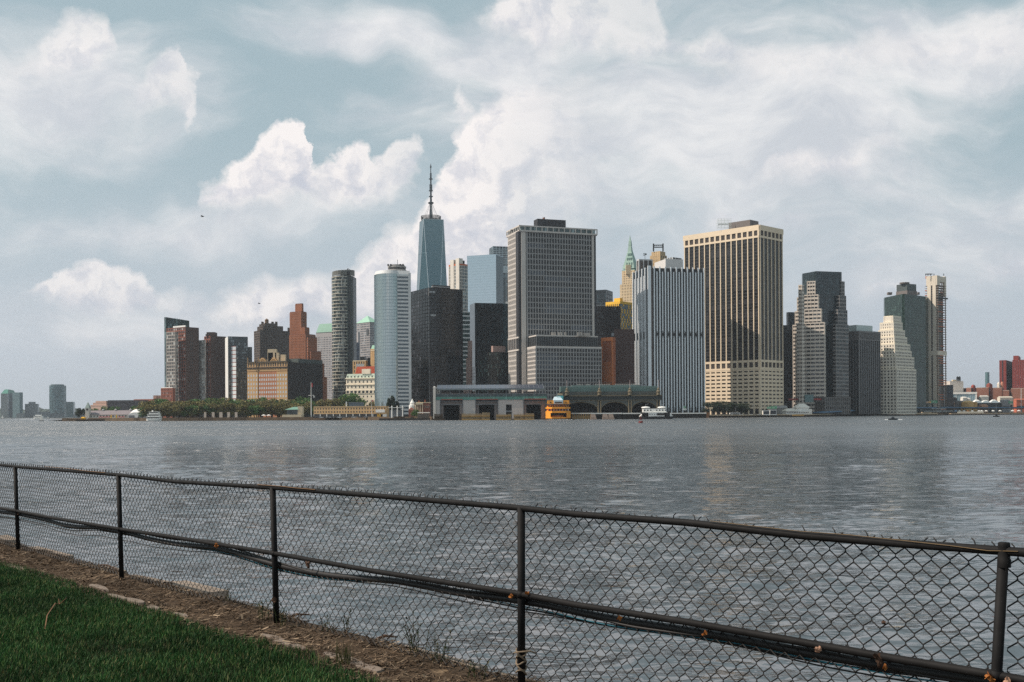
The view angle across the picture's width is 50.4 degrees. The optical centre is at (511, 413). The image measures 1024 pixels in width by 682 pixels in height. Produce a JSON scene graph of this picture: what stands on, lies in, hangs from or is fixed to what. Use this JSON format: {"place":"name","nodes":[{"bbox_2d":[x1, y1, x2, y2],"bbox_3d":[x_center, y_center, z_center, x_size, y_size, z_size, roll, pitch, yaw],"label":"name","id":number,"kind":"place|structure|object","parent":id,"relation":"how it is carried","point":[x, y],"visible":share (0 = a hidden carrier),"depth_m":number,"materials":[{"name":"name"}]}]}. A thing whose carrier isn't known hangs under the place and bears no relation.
{"place":"outdoors","nodes":[
{"label":"outdoors","id":0,"kind":"place"},
{"bbox_2d":[164,317,198,417],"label":"apartment tower","id":1,"kind":"structure","parent":0,"point":[181,352],"depth_m":1484.72,"materials":[{"name":"brick"}]},
{"bbox_2d":[190,332,192,399],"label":"side window","id":2,"kind":"structure","parent":1,"relation":"in","point":[190,332],"depth_m":1487.20,"materials":[{"name":"glass"}]},
{"bbox_2d":[0,559,397,681],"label":"grass","id":3,"kind":"structure","parent":0,"point":[114,609],"depth_m":8.44,"materials":[{"name":"plant"}]},
{"bbox_2d":[199,332,225,417],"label":"apartment tower","id":4,"kind":"structure","parent":0,"point":[211,365],"depth_m":1504.05,"materials":[{"name":"brick"}]},
{"bbox_2d":[0,544,534,681],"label":"ground","id":5,"kind":"structure","parent":0,"point":[448,674],"depth_m":9.04,"materials":[{"name":"soil"}]},
{"bbox_2d":[254,598,268,620],"bbox_3d":[-2.247,1.775,9.843,0.153,0.216,0.183,0,0,0],"label":"weed","id":6,"kind":"object","parent":5,"relation":"on","point":[263,608],"visible":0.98,"depth_m":9.83,"materials":[{"name":"green plant"}]},
{"bbox_2d":[0,539,559,681],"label":"dry clippings","id":7,"kind":"object","parent":5,"relation":"on","point":[23,552],"visible":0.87,"depth_m":9.72,"materials":[{"name":"plant"}]},
{"bbox_2d":[402,610,435,652],"bbox_3d":[-0.727,1.705,8.496,0.275,0.340,0.200,0,0,0],"label":"weed","id":8,"kind":"object","parent":7,"relation":"on","point":[411,642],"visible":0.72,"depth_m":8.47,"materials":[{"name":"green plant"}]},
{"bbox_2d":[273,640,304,649],"bbox_3d":[-1.770,1.875,8.696,0.114,0.071,0.516,0,0,-38],"label":"paving stone","id":9,"kind":"object","parent":5,"relation":"on","point":[286,644],"visible":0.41,"depth_m":8.69,"materials":[{"name":"stone"}]},
{"bbox_2d":[322,652,364,664],"bbox_3d":[-1.265,1.871,8.185,0.142,0.072,0.625,0,0,-37],"label":"paving stone","id":10,"kind":"object","parent":5,"relation":"on","point":[352,662],"visible":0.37,"depth_m":8.17,"materials":[{"name":"stone"}]},
{"bbox_2d":[335,640,352,664],"bbox_3d":[-1.246,1.770,8.041,0.130,0.215,0.172,0,0,0],"label":"weed","id":11,"kind":"object","parent":5,"relation":"on","point":[347,659],"visible":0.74,"depth_m":8.01,"materials":[{"name":"green plant"}]},
{"bbox_2d":[356,663,383,672],"bbox_3d":[-1.030,1.872,7.915,0.328,0.072,0.127,0,0,45],"label":"paving stone","id":12,"kind":"object","parent":5,"relation":"on","point":[377,669],"visible":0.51,"depth_m":7.88,"materials":[{"name":"stone"}]},
{"bbox_2d":[426,629,452,661],"bbox_3d":[-0.545,1.731,8.209,0.226,0.286,0.195,0,0,27],"label":"weed","id":13,"kind":"object","parent":5,"relation":"on","point":[435,649],"visible":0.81,"depth_m":8.20,"materials":[{"name":"green plant"}]},
{"bbox_2d":[467,651,488,677],"bbox_3d":[-0.247,1.777,7.715,0.195,0.190,0.111,0,0,32],"label":"weed","id":14,"kind":"object","parent":5,"relation":"on","point":[474,669],"visible":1,"depth_m":7.72,"materials":[{"name":"green plant"}]},
{"bbox_2d":[0,461,1023,681],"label":"chain link fence","id":15,"kind":"object","parent":5,"relation":"on","point":[1004,563],"visible":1,"depth_m":7.28,"materials":[{"name":"metal"}]},
{"bbox_2d":[0,517,916,681],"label":"cable","id":16,"kind":"object","parent":15,"relation":"attached to","point":[558,617],"visible":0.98,"depth_m":6.98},
{"bbox_2d":[4,517,919,676],"bbox_3d":[-3.834,1.415,11.797,0.012,0.281,19.354,0,0,-42],"label":"cable","id":17,"kind":"object","parent":15,"relation":"attached to","point":[784,655],"visible":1,"depth_m":7.06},
{"bbox_2d":[6,516,940,681],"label":"cable","id":18,"kind":"object","parent":15,"relation":"attached to","point":[607,624],"visible":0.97,"depth_m":6.54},
{"bbox_2d":[0,511,967,681],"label":"cable","id":19,"kind":"object","parent":15,"relation":"attached to","point":[763,641],"visible":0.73,"depth_m":6.51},
{"bbox_2d":[0,510,988,681],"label":"conduit","id":20,"kind":"object","parent":15,"relation":"attached to","point":[891,666],"visible":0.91,"depth_m":6.87,"materials":[{"name":"metal"}]},
{"bbox_2d":[514,648,535,675],"bbox_3d":[0.091,1.667,7.297,0.144,0.186,0.089,0,0,16],"label":"rope","id":21,"kind":"object","parent":15,"relation":"attached to","point":[524,661],"visible":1,"depth_m":7.28,"materials":[{"name":"fabric"}]},
{"bbox_2d":[713,521,1017,551],"bbox_3d":[1.674,0.608,5.455,0.004,0.028,1.704,0,0,-42],"label":"rail","id":22,"kind":"object","parent":15,"relation":"attached to","point":[868,536],"visible":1,"depth_m":5.34,"materials":[{"name":"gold metal"}]},
{"bbox_2d":[873,653,883,667],"bbox_3d":[1.788,1.202,5.318,0.065,0.077,0.032,0,0,-41],"label":"dead leaf","id":23,"kind":"object","parent":15,"relation":"hanging from","point":[878,659],"visible":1,"depth_m":5.31,"materials":[{"name":"plant"}]},
{"bbox_2d":[254,322,289,361],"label":"office tower","id":24,"kind":"structure","parent":0,"point":[272,335],"depth_m":1652.75,"materials":[{"name":"concrete"}]},
{"bbox_2d":[246,349,322,416],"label":"yellow building","id":25,"kind":"structure","parent":0,"point":[274,375],"depth_m":1347.72,"materials":[{"name":"stone"}]},
{"bbox_2d":[289,303,326,405],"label":"brick tower","id":26,"kind":"structure","parent":0,"point":[302,342],"depth_m":1546.41,"materials":[{"name":"brick"}]},
{"bbox_2d":[316,323,331,399],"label":"office tower","id":27,"kind":"structure","parent":0,"point":[324,338],"depth_m":2010.88,"materials":[{"name":"stone"}]},
{"bbox_2d":[332,269,356,400],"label":"round tower","id":28,"kind":"structure","parent":0,"point":[344,338],"depth_m":1408.18,"materials":[{"name":"concrete"}]},
{"bbox_2d":[345,366,374,405],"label":"white hall","id":29,"kind":"structure","parent":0,"point":[360,382],"depth_m":1248.40,"materials":[{"name":"stone"}]},
{"bbox_2d":[353,357,370,373],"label":"beaux arts block","id":30,"kind":"structure","parent":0,"point":[362,362],"depth_m":1339.08,"materials":[{"name":"stone"}]},
{"bbox_2d":[357,316,373,359],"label":"office tower","id":31,"kind":"structure","parent":0,"point":[365,332],"depth_m":2018.23,"materials":[{"name":"stone"}]},
{"bbox_2d":[370,345,374,365],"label":"beaux arts block","id":32,"kind":"structure","parent":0,"point":[372,356],"depth_m":1334.56,"materials":[{"name":"stone"}]},
{"bbox_2d":[408,399,415,416],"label":"chapel","id":33,"kind":"structure","parent":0,"point":[412,407],"depth_m":1011.15,"materials":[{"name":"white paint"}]},
{"bbox_2d":[415,400,430,416],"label":"brick house","id":34,"kind":"structure","parent":0,"point":[424,406],"depth_m":1012.00,"materials":[{"name":"brown brick"}]},
{"bbox_2d":[417,164,446,289],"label":"spired skyscraper","id":35,"kind":"structure","parent":0,"point":[431,270],"depth_m":2308.87,"materials":[{"name":"blue glass"}]},
{"bbox_2d":[411,285,462,416],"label":"black office slab","id":36,"kind":"structure","parent":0,"point":[436,335],"depth_m":1237.74,"materials":[{"name":"glass"}]},
{"bbox_2d":[448,258,467,311],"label":"unfinished tower","id":37,"kind":"structure","parent":0,"point":[457,273],"depth_m":1506.49,"materials":[{"name":"concrete"}]},
{"bbox_2d":[463,312,469,384],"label":"banded block","id":38,"kind":"structure","parent":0,"point":[466,327],"depth_m":1480.77,"materials":[{"name":"glass"}]},
{"bbox_2d":[463,341,471,392],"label":"pink stepped block","id":39,"kind":"structure","parent":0,"point":[469,370],"depth_m":1245.78,"materials":[{"name":"stone"}]},
{"bbox_2d":[470,302,507,393],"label":"dark glass tower","id":40,"kind":"structure","parent":0,"point":[488,325],"depth_m":1325.48,"materials":[{"name":"glass"}]},
{"bbox_2d":[478,346,508,413],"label":"dark block","id":41,"kind":"structure","parent":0,"point":[493,367],"depth_m":1211.47,"materials":[{"name":"glass"}]},
{"bbox_2d":[489,246,507,303],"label":"glass tower","id":42,"kind":"structure","parent":0,"point":[501,250],"depth_m":2145.53,"materials":[{"name":"glass"}]},
{"bbox_2d":[0,415,1023,681],"bbox_3d":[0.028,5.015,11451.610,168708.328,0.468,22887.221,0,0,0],"label":"water","id":43,"kind":"structure","parent":0,"point":[938,477],"depth_m":55.20,"materials":[{"name":"grey liquid"}]},
{"bbox_2d":[67,419,103,420],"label":"timber pier","id":44,"kind":"structure","parent":43,"relation":"in","point":[85,419],"depth_m":1149.91,"materials":[{"name":"wood"}]},
{"bbox_2d":[84,403,132,418],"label":"pier house","id":45,"kind":"structure","parent":44,"relation":"on","point":[102,413],"depth_m":1165.00,"materials":[{"name":"metal"}]},
{"bbox_2d":[146,410,161,420],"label":"passenger boat","id":46,"kind":"object","parent":43,"relation":"on","point":[154,416],"visible":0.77,"depth_m":1069.14,"materials":[{"name":"grey metal"}]},
{"bbox_2d":[0,535,531,679],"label":"seawall","id":47,"kind":"object","parent":43,"relation":"in","point":[477,665],"visible":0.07,"depth_m":12.26,"materials":[{"name":"concrete"}]},
{"bbox_2d":[379,412,429,419],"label":"landing barge","id":48,"kind":"object","parent":43,"relation":"on","point":[423,416],"visible":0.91,"depth_m":955.00,"materials":[{"name":"white paint"}]},
{"bbox_2d":[462,413,481,419],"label":"fender rack","id":49,"kind":"object","parent":43,"relation":"in","point":[472,417],"visible":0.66,"depth_m":918.00,"materials":[{"name":"wood"}]},
{"bbox_2d":[433,384,546,419],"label":"ferry terminal","id":50,"kind":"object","parent":43,"relation":"on","point":[449,406],"visible":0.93,"depth_m":930.20,"materials":[{"name":"grey metal"}]},
{"bbox_2d":[544,393,570,419],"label":"orange ferry","id":51,"kind":"object","parent":43,"relation":"on","point":[558,407],"visible":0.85,"depth_m":909.80,"materials":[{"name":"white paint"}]},
{"bbox_2d":[570,412,708,419],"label":"dock wall","id":52,"kind":"structure","parent":43,"relation":"in","point":[574,416],"depth_m":940.40,"materials":[{"name":"white paint"}]},
{"bbox_2d":[558,380,661,412],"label":"arched ferry house","id":53,"kind":"structure","parent":52,"relation":"on","point":[609,398],"depth_m":949.00,"materials":[{"name":"grey metal"}]},
{"bbox_2d":[639,404,672,418],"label":"white ferry","id":54,"kind":"object","parent":43,"relation":"on","point":[660,412],"visible":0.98,"depth_m":918.74,"materials":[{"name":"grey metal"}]},
{"bbox_2d":[709,414,888,417],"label":"promenade dock","id":55,"kind":"object","parent":43,"relation":"in","point":[762,415],"visible":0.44,"depth_m":1210.90,"materials":[{"name":"concrete"}]},
{"bbox_2d":[782,404,811,413],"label":"pier building","id":56,"kind":"structure","parent":55,"relation":"on","point":[801,409],"depth_m":1238.26,"materials":[{"name":"white paint"}]},
{"bbox_2d":[945,411,1023,414],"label":"sunlit pier","id":57,"kind":"structure","parent":43,"relation":"in","point":[972,413],"depth_m":1560.00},
{"bbox_2d":[961,401,976,411],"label":"gold pavilion","id":58,"kind":"structure","parent":57,"relation":"on","point":[968,404],"depth_m":1666.14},
{"bbox_2d":[0,0,1023,409],"label":"sky","id":59,"kind":"structure","parent":0,"point":[883,139],"materials":[{"name":"white"}]},
{"bbox_2d":[506,217,601,401],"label":"grid tower","id":60,"kind":"structure","parent":0,"point":[553,347],"depth_m":1178.02,"materials":[{"name":"concrete"}]},
{"bbox_2d":[596,290,612,305],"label":"dark office block","id":61,"kind":"structure","parent":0,"point":[603,297],"depth_m":1564.04,"materials":[{"name":"glass"}]},
{"bbox_2d":[596,305,620,346],"bbox_3d":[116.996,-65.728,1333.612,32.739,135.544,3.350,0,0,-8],"label":"brown black block","id":62,"kind":"structure","parent":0,"point":[608,320],"depth_m":1332.04,"materials":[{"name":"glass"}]},
{"bbox_2d":[601,337,615,384],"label":"orange brick slab","id":63,"kind":"structure","parent":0,"point":[608,345],"depth_m":1183.48,"materials":[{"name":"brick"}]},
{"bbox_2d":[606,298,631,328],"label":"yellow block","id":64,"kind":"structure","parent":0,"point":[626,315],"depth_m":1399.49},
{"bbox_2d":[611,329,634,384],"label":"brown slab","id":65,"kind":"structure","parent":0,"point":[625,355],"depth_m":1206.64,"materials":[{"name":"red brick"}]},
{"bbox_2d":[620,237,635,328],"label":"spired tower","id":66,"kind":"structure","parent":0,"point":[629,266],"depth_m":1749.80,"materials":[{"name":"stone"}]},
{"bbox_2d":[636,259,652,271],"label":"block","id":67,"kind":"structure","parent":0,"point":[642,264],"depth_m":1422.18,"materials":[{"name":"concrete"}]},
{"bbox_2d":[650,251,666,265],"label":"tan roof tower","id":68,"kind":"structure","parent":0,"point":[656,256],"depth_m":1445.20,"materials":[{"name":"stone"}]},
{"bbox_2d":[632,259,704,412],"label":"white striped tower","id":69,"kind":"structure","parent":0,"point":[668,309],"depth_m":1221.22,"materials":[{"name":"concrete"}]},
{"bbox_2d":[783,312,794,329],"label":"dark ribbed block","id":70,"kind":"structure","parent":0,"point":[790,319],"depth_m":1470.53,"materials":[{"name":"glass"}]},
{"bbox_2d":[997,396,1012,411],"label":"house","id":71,"kind":"structure","parent":0,"point":[999,398],"depth_m":1720.00,"materials":[{"name":"white"}]},
{"bbox_2d":[1012,356,1023,387],"bbox_3d":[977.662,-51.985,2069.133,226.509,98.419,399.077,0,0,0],"label":"red brick tower","id":72,"kind":"structure","parent":0,"point":[1017,372],"depth_m":1876.37,"materials":[{"name":"brick"}]},
{"bbox_2d":[1014,399,1023,411],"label":"house","id":73,"kind":"structure","parent":0,"point":[1018,402],"depth_m":1700.00,"materials":[{"name":"brick"}]},
{"bbox_3d":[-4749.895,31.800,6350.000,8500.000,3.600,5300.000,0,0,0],"label":"land","id":74,"kind":"structure","parent":0,"visible":0},
{"bbox_2d":[1,389,13,417],"bbox_3d":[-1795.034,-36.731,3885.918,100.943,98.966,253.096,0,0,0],"label":"residential tower","id":75,"kind":"structure","parent":74,"relation":"on","point":[5,403],"depth_m":3764.83,"materials":[{"name":"concrete"}]},
{"bbox_2d":[13,392,22,417],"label":"residential tower","id":76,"kind":"structure","parent":74,"relation":"on","point":[17,402],"depth_m":3746.68,"materials":[{"name":"concrete"}]},
{"bbox_2d":[25,402,38,417],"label":"apartment block","id":77,"kind":"structure","parent":74,"relation":"on","point":[31,409],"depth_m":3784.55,"materials":[{"name":"concrete"}]},
{"bbox_2d":[49,384,65,416],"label":"glass tower","id":78,"kind":"structure","parent":74,"relation":"on","point":[57,398],"depth_m":3767.76,"materials":[{"name":"glass"}]},
{"bbox_2d":[66,402,74,416],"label":"residential tower","id":79,"kind":"structure","parent":74,"relation":"on","point":[70,408],"depth_m":3863.50,"materials":[{"name":"concrete"}]},
{"label":"ground","id":80,"kind":"structure","parent":0,"visible":0},
{"bbox_2d":[90,400,148,409],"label":"museum","id":81,"kind":"structure","parent":80,"relation":"on","point":[124,404],"depth_m":1426.08,"materials":[{"name":"beige stone"}]},
{"bbox_2d":[128,409,147,417],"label":"event tent","id":82,"kind":"object","parent":80,"relation":"on","point":[134,413],"visible":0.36,"depth_m":1140.00,"materials":[{"name":"fabric"}]},
{"bbox_2d":[153,403,170,417],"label":"park tree","id":83,"kind":"object","parent":80,"relation":"on","point":[161,406],"visible":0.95,"depth_m":1109.26,"materials":[{"name":"green plant"}]},
{"bbox_2d":[161,387,174,417],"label":"brick podium","id":84,"kind":"object","parent":80,"relation":"on","point":[167,393],"visible":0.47,"depth_m":1465.42,"materials":[{"name":"brick"}]},
{"bbox_2d":[175,402,190,417],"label":"park tree","id":85,"kind":"object","parent":80,"relation":"on","point":[183,405],"visible":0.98,"depth_m":1108.07,"materials":[{"name":"green plant"}]},
{"bbox_2d":[225,336,247,416],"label":"apartment tower","id":86,"kind":"structure","parent":80,"relation":"on","point":[236,352],"depth_m":1454.46,"materials":[{"name":"concrete"}]},
{"bbox_2d":[265,403,277,416],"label":"park tree","id":87,"kind":"object","parent":80,"relation":"on","point":[269,405],"visible":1,"depth_m":1108.94,"materials":[{"name":"green plant"}]},
{"bbox_2d":[338,394,354,405],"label":"park tree","id":88,"kind":"object","parent":80,"relation":"on","point":[346,397],"visible":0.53,"depth_m":1228.63,"materials":[{"name":"green plant"}]},
{"bbox_2d":[314,402,388,417],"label":"long office","id":89,"kind":"structure","parent":80,"relation":"on","point":[356,409],"depth_m":1042.68,"materials":[{"name":"beige paint"}]},
{"bbox_2d":[374,260,411,416],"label":"curved glass tower","id":90,"kind":"structure","parent":80,"relation":"on","point":[392,316],"depth_m":1184.40,"materials":[{"name":"glass"}]},
{"bbox_2d":[397,276,408,411],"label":"flank window","id":91,"kind":"structure","parent":90,"relation":"in","point":[397,276],"depth_m":1185.70,"materials":[{"name":"glass"}]},
{"bbox_2d":[388,406,403,417],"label":"ferry shelter","id":92,"kind":"object","parent":80,"relation":"on","point":[393,413],"visible":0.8,"depth_m":989.00,"materials":[{"name":"white paint"}]},
{"bbox_2d":[467,254,502,311],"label":"mirror tower","id":93,"kind":"structure","parent":80,"relation":"on","point":[485,278],"depth_m":2051.22,"materials":[{"name":"blue glass"}]},
{"bbox_2d":[62,412,1023,420],"bbox_3d":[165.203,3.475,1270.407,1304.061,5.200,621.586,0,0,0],"label":"seawall","id":94,"kind":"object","parent":80,"relation":"on","point":[237,418],"visible":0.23,"depth_m":1079.56,"materials":[{"name":"stone"}]},
{"bbox_2d":[282,406,303,416],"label":"park pavilion","id":95,"kind":"structure","parent":94,"relation":"on","point":[298,411],"depth_m":1086.30,"materials":[{"name":"beige stone"}]},
{"bbox_2d":[683,220,783,414],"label":"cream striped tower","id":96,"kind":"structure","parent":80,"relation":"on","point":[741,262],"depth_m":1273.44,"materials":[{"name":"concrete"}]},
{"bbox_2d":[783,330,792,407],"bbox_3d":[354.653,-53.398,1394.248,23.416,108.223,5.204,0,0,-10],"label":"dark banded block","id":97,"kind":"structure","parent":80,"relation":"on","point":[788,359],"depth_m":1391.50,"materials":[{"name":"glass"}]},
{"bbox_2d":[788,271,849,413],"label":"stepped stone tower","id":98,"kind":"structure","parent":80,"relation":"on","point":[820,354],"depth_m":1355.67,"materials":[{"name":"pale stone"},{"name":"slate"},{"name":"felt"}]},
{"bbox_2d":[849,325,880,413],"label":"ribbed office block","id":99,"kind":"structure","parent":80,"relation":"on","point":[865,369],"depth_m":1394.69,"materials":[{"name":"concrete"}]},
{"bbox_2d":[878,316,916,413],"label":"ziggurat block","id":100,"kind":"structure","parent":80,"relation":"on","point":[898,383],"depth_m":1423.02,"materials":[{"name":"concrete"}]},
{"bbox_2d":[884,282,928,412],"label":"green glass tower","id":101,"kind":"structure","parent":80,"relation":"on","point":[907,304],"depth_m":1588.75,"materials":[{"name":"glass"}]},
{"bbox_2d":[813,407,1023,414],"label":"elevated highway","id":102,"kind":"structure","parent":80,"relation":"on","point":[919,408],"depth_m":1621.89,"materials":[{"name":"blue paint"}]},
{"bbox_2d":[925,274,947,412],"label":"unfinished tower","id":103,"kind":"structure","parent":80,"relation":"on","point":[935,295],"depth_m":1611.95,"materials":[{"name":"concrete"}]},
{"bbox_2d":[944,385,952,406],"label":"dark glass block","id":104,"kind":"structure","parent":80,"relation":"on","point":[949,391],"depth_m":1692.00,"materials":[{"name":"glass"}]},
{"bbox_2d":[946,397,956,412],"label":"house","id":105,"kind":"structure","parent":80,"relation":"on","point":[950,401],"depth_m":1690.00,"materials":[{"name":"grey"}]},
{"bbox_2d":[944,380,962,391],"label":"pale block","id":106,"kind":"structure","parent":80,"relation":"on","point":[957,386],"depth_m":1765.17,"materials":[{"name":"concrete"}]},
{"bbox_2d":[953,392,976,400],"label":"pier pavilion","id":107,"kind":"structure","parent":80,"relation":"on","point":[972,396],"depth_m":1719.62,"materials":[{"name":"white glass"}]},
{"bbox_2d":[976,387,989,400],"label":"brick flats","id":108,"kind":"structure","parent":80,"relation":"on","point":[982,390],"depth_m":1794.42,"materials":[{"name":"brick"}]},
{"bbox_2d":[973,400,1000,412],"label":"tented hall","id":109,"kind":"structure","parent":80,"relation":"on","point":[993,403],"depth_m":1690.00,"materials":[{"name":"fabric"}]},
{"bbox_2d":[993,388,1003,399],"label":"brick flats","id":110,"kind":"structure","parent":80,"relation":"on","point":[997,392],"depth_m":1784.11,"materials":[{"name":"brick"}]},
{"bbox_2d":[1000,400,1009,411],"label":"house","id":111,"kind":"structure","parent":80,"relation":"on","point":[1004,403],"depth_m":1684.00,"materials":[{"name":"grey"}]},
{"bbox_2d":[999,360,1011,389],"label":"red brick tower","id":112,"kind":"structure","parent":80,"relation":"on","point":[1005,372],"depth_m":1904.49,"materials":[{"name":"brick"}]},
{"bbox_2d":[1011,388,1023,399],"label":"brick flats","id":113,"kind":"structure","parent":80,"relation":"on","point":[1017,393],"depth_m":1755.70,"materials":[{"name":"brick"}]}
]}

